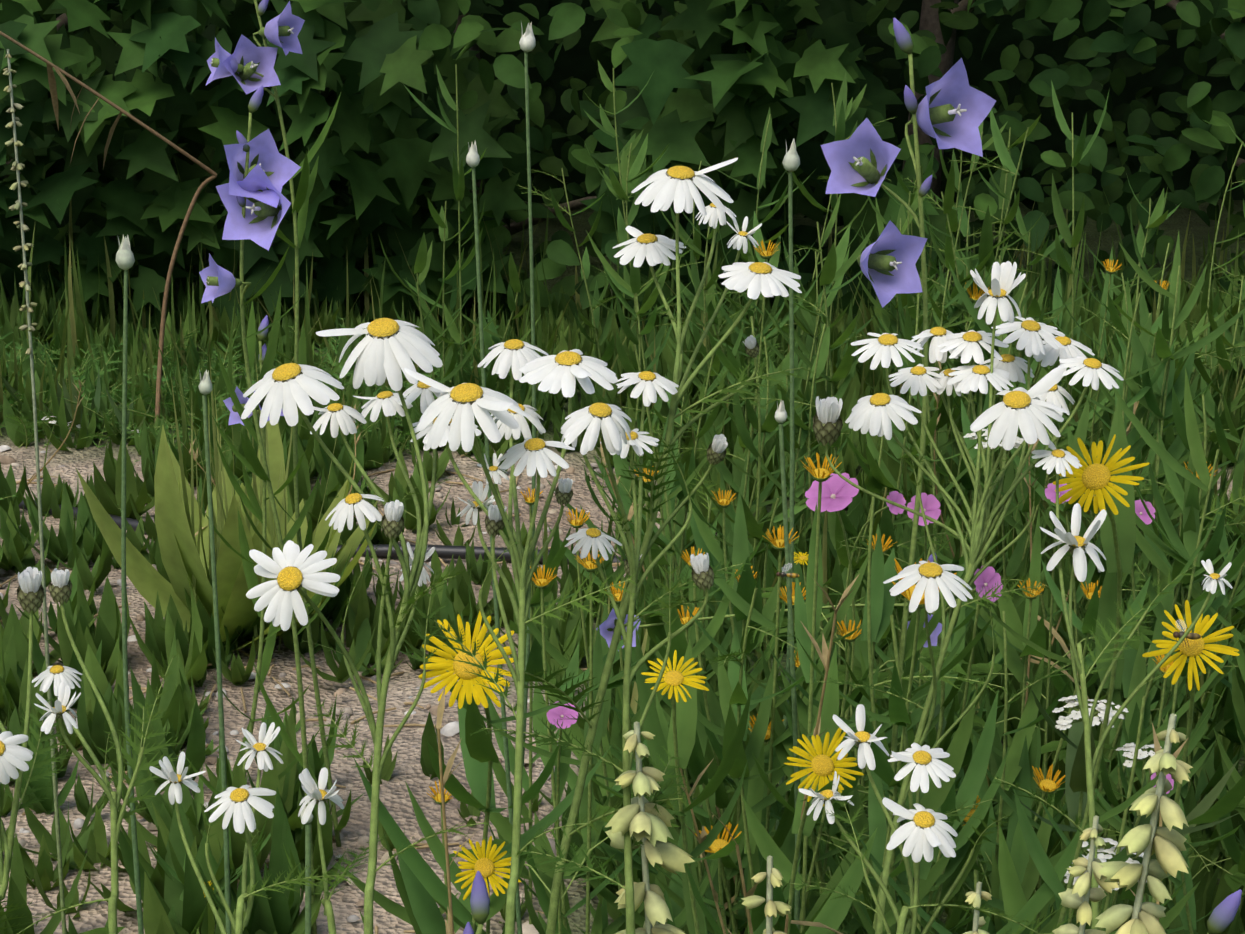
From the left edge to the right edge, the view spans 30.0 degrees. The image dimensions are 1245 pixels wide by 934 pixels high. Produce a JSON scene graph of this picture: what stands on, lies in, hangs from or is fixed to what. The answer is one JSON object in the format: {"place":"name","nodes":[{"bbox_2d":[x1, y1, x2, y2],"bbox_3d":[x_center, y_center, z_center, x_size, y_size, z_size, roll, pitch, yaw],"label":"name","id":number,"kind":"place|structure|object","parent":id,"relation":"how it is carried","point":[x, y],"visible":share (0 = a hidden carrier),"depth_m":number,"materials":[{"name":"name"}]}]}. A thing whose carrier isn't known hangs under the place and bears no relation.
{"place":"outdoors","nodes":[
{"label":"outdoors","id":0,"kind":"place"},
{"bbox_2d":[0,199,1244,933],"bbox_3d":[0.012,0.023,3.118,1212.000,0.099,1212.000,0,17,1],"label":"ground","id":1,"kind":"structure","parent":0,"point":[394,797],"depth_m":2.41,"materials":[{"name":"soil"}]},
{"bbox_2d":[0,567,74,933],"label":"daisy plant","id":2,"kind":"object","parent":1,"relation":"on","point":[14,756],"visible":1,"depth_m":0.70,"materials":[{"name":"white plant"}]},
{"bbox_2d":[8,568,187,933],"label":"daisy plant","id":3,"kind":"object","parent":1,"relation":"on","point":[60,587],"visible":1,"depth_m":0.70,"materials":[{"name":"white plant"}]},
{"bbox_2d":[0,31,216,419],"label":"dry twig","id":4,"kind":"object","parent":1,"relation":"on","point":[52,82],"visible":0.98,"depth_m":3.34,"materials":[{"name":"plant"}]},
{"bbox_2d":[0,354,501,933],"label":"rosette plant","id":5,"kind":"object","parent":1,"relation":"on","point":[174,590],"visible":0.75,"depth_m":2.43,"materials":[{"name":"green plant"}]},
{"bbox_2d":[149,722,358,933],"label":"daisy plant","id":6,"kind":"object","parent":1,"relation":"on","point":[234,801],"visible":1,"depth_m":0.69,"materials":[{"name":"white plant"}]},
{"bbox_2d":[186,315,342,822],"bbox_3d":[-0.303,0.110,1.947,0.133,0.482,0.112,4,18,14],"label":"bellflower","id":7,"kind":"object","parent":1,"relation":"on","point":[252,505],"visible":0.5,"depth_m":1.94,"materials":[{"name":"green plant"}]},
{"bbox_2d":[199,85,352,933],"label":"bellflower","id":8,"kind":"object","parent":1,"relation":"on","point":[255,201],"visible":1,"depth_m":1.70,"materials":[{"name":"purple plant"}]},
{"bbox_2d":[206,0,350,846],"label":"bellflower","id":9,"kind":"object","parent":1,"relation":"on","point":[248,64],"visible":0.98,"depth_m":1.87,"materials":[{"name":"green plant"}]},
{"bbox_2d":[0,445,625,933],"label":"pebbles and straw","id":10,"kind":"object","parent":1,"relation":"on","point":[450,729],"visible":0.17,"depth_m":2.38,"materials":[{"name":"beige stone"}]},
{"bbox_2d":[0,316,634,933],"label":"ground cover","id":11,"kind":"object","parent":1,"relation":"on","point":[238,674],"visible":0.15,"depth_m":2.87,"materials":[{"name":"green plant"}]},
{"bbox_2d":[18,500,620,564],"bbox_3d":[-0.027,0.090,2.888,2.204,0.045,0.231,3,17,9],"label":"irrigation hose","id":12,"kind":"object","parent":1,"relation":"on","point":[442,551],"visible":0.17,"depth_m":2.81,"materials":[{"name":"black rubber"}]},
{"bbox_2d":[298,767,389,933],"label":"daisy plant","id":13,"kind":"object","parent":1,"relation":"on","point":[320,796],"visible":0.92,"depth_m":0.70,"materials":[{"name":"white plant"}]},
{"bbox_2d":[241,318,488,933],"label":"daisy plant","id":14,"kind":"object","parent":1,"relation":"on","point":[388,348],"visible":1,"depth_m":0.69,"materials":[{"name":"white plant"}]},
{"bbox_2d":[115,22,799,933],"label":"poppy buds","id":15,"kind":"object","parent":1,"relation":"on","point":[527,42],"visible":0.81,"depth_m":1.58,"materials":[{"name":"plant"}]},
{"bbox_2d":[776,563,799,583],"bbox_3d":[0.056,0.036,0.779,0.007,0.005,0.010,-8,19,-25],"label":"hoverfly","id":16,"kind":"object","parent":15,"relation":"attached to","point":[783,574],"visible":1,"depth_m":0.78,"materials":[{"name":"yellow"}]},
{"bbox_2d":[463,871,489,933],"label":"bellflower","id":17,"kind":"object","parent":1,"relation":"on","point":[480,902],"visible":1,"depth_m":0.96,"materials":[{"name":"purple plant"}]},
{"bbox_2d":[404,339,639,933],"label":"daisy plant","id":18,"kind":"object","parent":1,"relation":"on","point":[457,409],"visible":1,"depth_m":0.68,"materials":[{"name":"white plant"}]},
{"bbox_2d":[3,49,1192,933],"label":"flower spikes","id":19,"kind":"object","parent":1,"relation":"on","point":[642,823],"visible":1,"depth_m":0.70,"materials":[{"name":"plant"}]},
{"bbox_2d":[27,361,1188,933],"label":"dry grass stalks","id":20,"kind":"object","parent":1,"relation":"on","point":[825,655],"visible":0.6,"depth_m":1.01,"materials":[{"name":"plant"}]},
{"bbox_2d":[471,371,751,933],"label":"daisy plant","id":21,"kind":"object","parent":1,"relation":"on","point":[607,422],"visible":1,"depth_m":0.71,"materials":[{"name":"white plant"}]},
{"bbox_2d":[0,369,1242,932],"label":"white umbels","id":22,"kind":"object","parent":1,"relation":"on","point":[1076,793],"visible":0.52,"depth_m":1.31,"materials":[{"name":"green plant"}]},
{"bbox_2d":[0,0,1244,342],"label":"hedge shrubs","id":23,"kind":"object","parent":1,"relation":"on","point":[732,72],"visible":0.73,"depth_m":3.78,"materials":[{"name":"green plant"}]},
{"bbox_2d":[0,156,1244,933],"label":"grass and herbs","id":24,"kind":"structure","parent":1,"relation":"on","point":[62,324],"depth_m":3.27,"materials":[{"name":"green plant"}]},
{"bbox_2d":[1,0,1244,203],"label":"hedge","id":25,"kind":"object","parent":1,"relation":"on","point":[577,62],"visible":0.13,"depth_m":4.98,"materials":[{"name":"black plant"}]},
{"bbox_2d":[503,158,816,933],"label":"daisy plant","id":26,"kind":"object","parent":1,"relation":"on","point":[665,189],"visible":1,"depth_m":0.74,"materials":[{"name":"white plant"}]},
{"bbox_2d":[118,61,1244,933],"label":"yellow daisy plants","id":27,"kind":"object","parent":1,"relation":"on","point":[698,723],"visible":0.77,"depth_m":1.63,"materials":[{"name":"green plant"}]},
{"bbox_2d":[1173,620,1200,646],"bbox_3d":[0.229,0.068,0.938,0.012,0.008,0.015,6,18,18],"label":"bee","id":28,"kind":"object","parent":27,"relation":"on","point":[1192,636],"visible":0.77,"depth_m":0.94,"materials":[{"name":"brown"}]},
{"bbox_2d":[596,553,990,927],"bbox_3d":[0.122,0.247,1.646,0.280,0.411,0.131,0,17,1],"label":"bellflower","id":29,"kind":"object","parent":1,"relation":"on","point":[607,627],"visible":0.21,"depth_m":1.59,"materials":[{"name":"green plant"}]},
{"bbox_2d":[449,473,1244,933],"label":"cranesbill","id":30,"kind":"object","parent":1,"relation":"on","point":[837,491],"visible":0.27,"depth_m":1.60,"materials":[{"name":"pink plant"}]},
{"bbox_2d":[818,18,995,930],"bbox_3d":[0.167,0.136,1.371,0.122,0.788,0.093,13,21,35],"label":"bellflower","id":31,"kind":"object","parent":1,"relation":"on","point":[953,108],"visible":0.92,"depth_m":1.29,"materials":[{"name":"purple plant"}]},
{"bbox_2d":[799,704,1042,933],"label":"daisy plant","id":32,"kind":"object","parent":1,"relation":"on","point":[924,832],"visible":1,"depth_m":0.67,"materials":[{"name":"white plant"}]},
{"bbox_2d":[785,261,1123,933],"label":"daisy plant","id":33,"kind":"object","parent":1,"relation":"on","point":[1027,410],"visible":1,"depth_m":0.86,"materials":[{"name":"white plant"}]},
{"bbox_2d":[987,441,1232,929],"bbox_3d":[0.176,0.344,0.894,0.086,0.707,0.100,6,18,18],"label":"daisy plant","id":34,"kind":"object","parent":1,"relation":"on","point":[1076,545],"visible":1,"depth_m":0.82,"materials":[{"name":"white plant"}]},
{"bbox_2d":[1207,889,1241,933],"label":"bellflower","id":35,"kind":"object","parent":1,"relation":"on","point":[1221,917],"visible":1,"depth_m":0.87,"materials":[{"name":"purple plant"}]}
]}

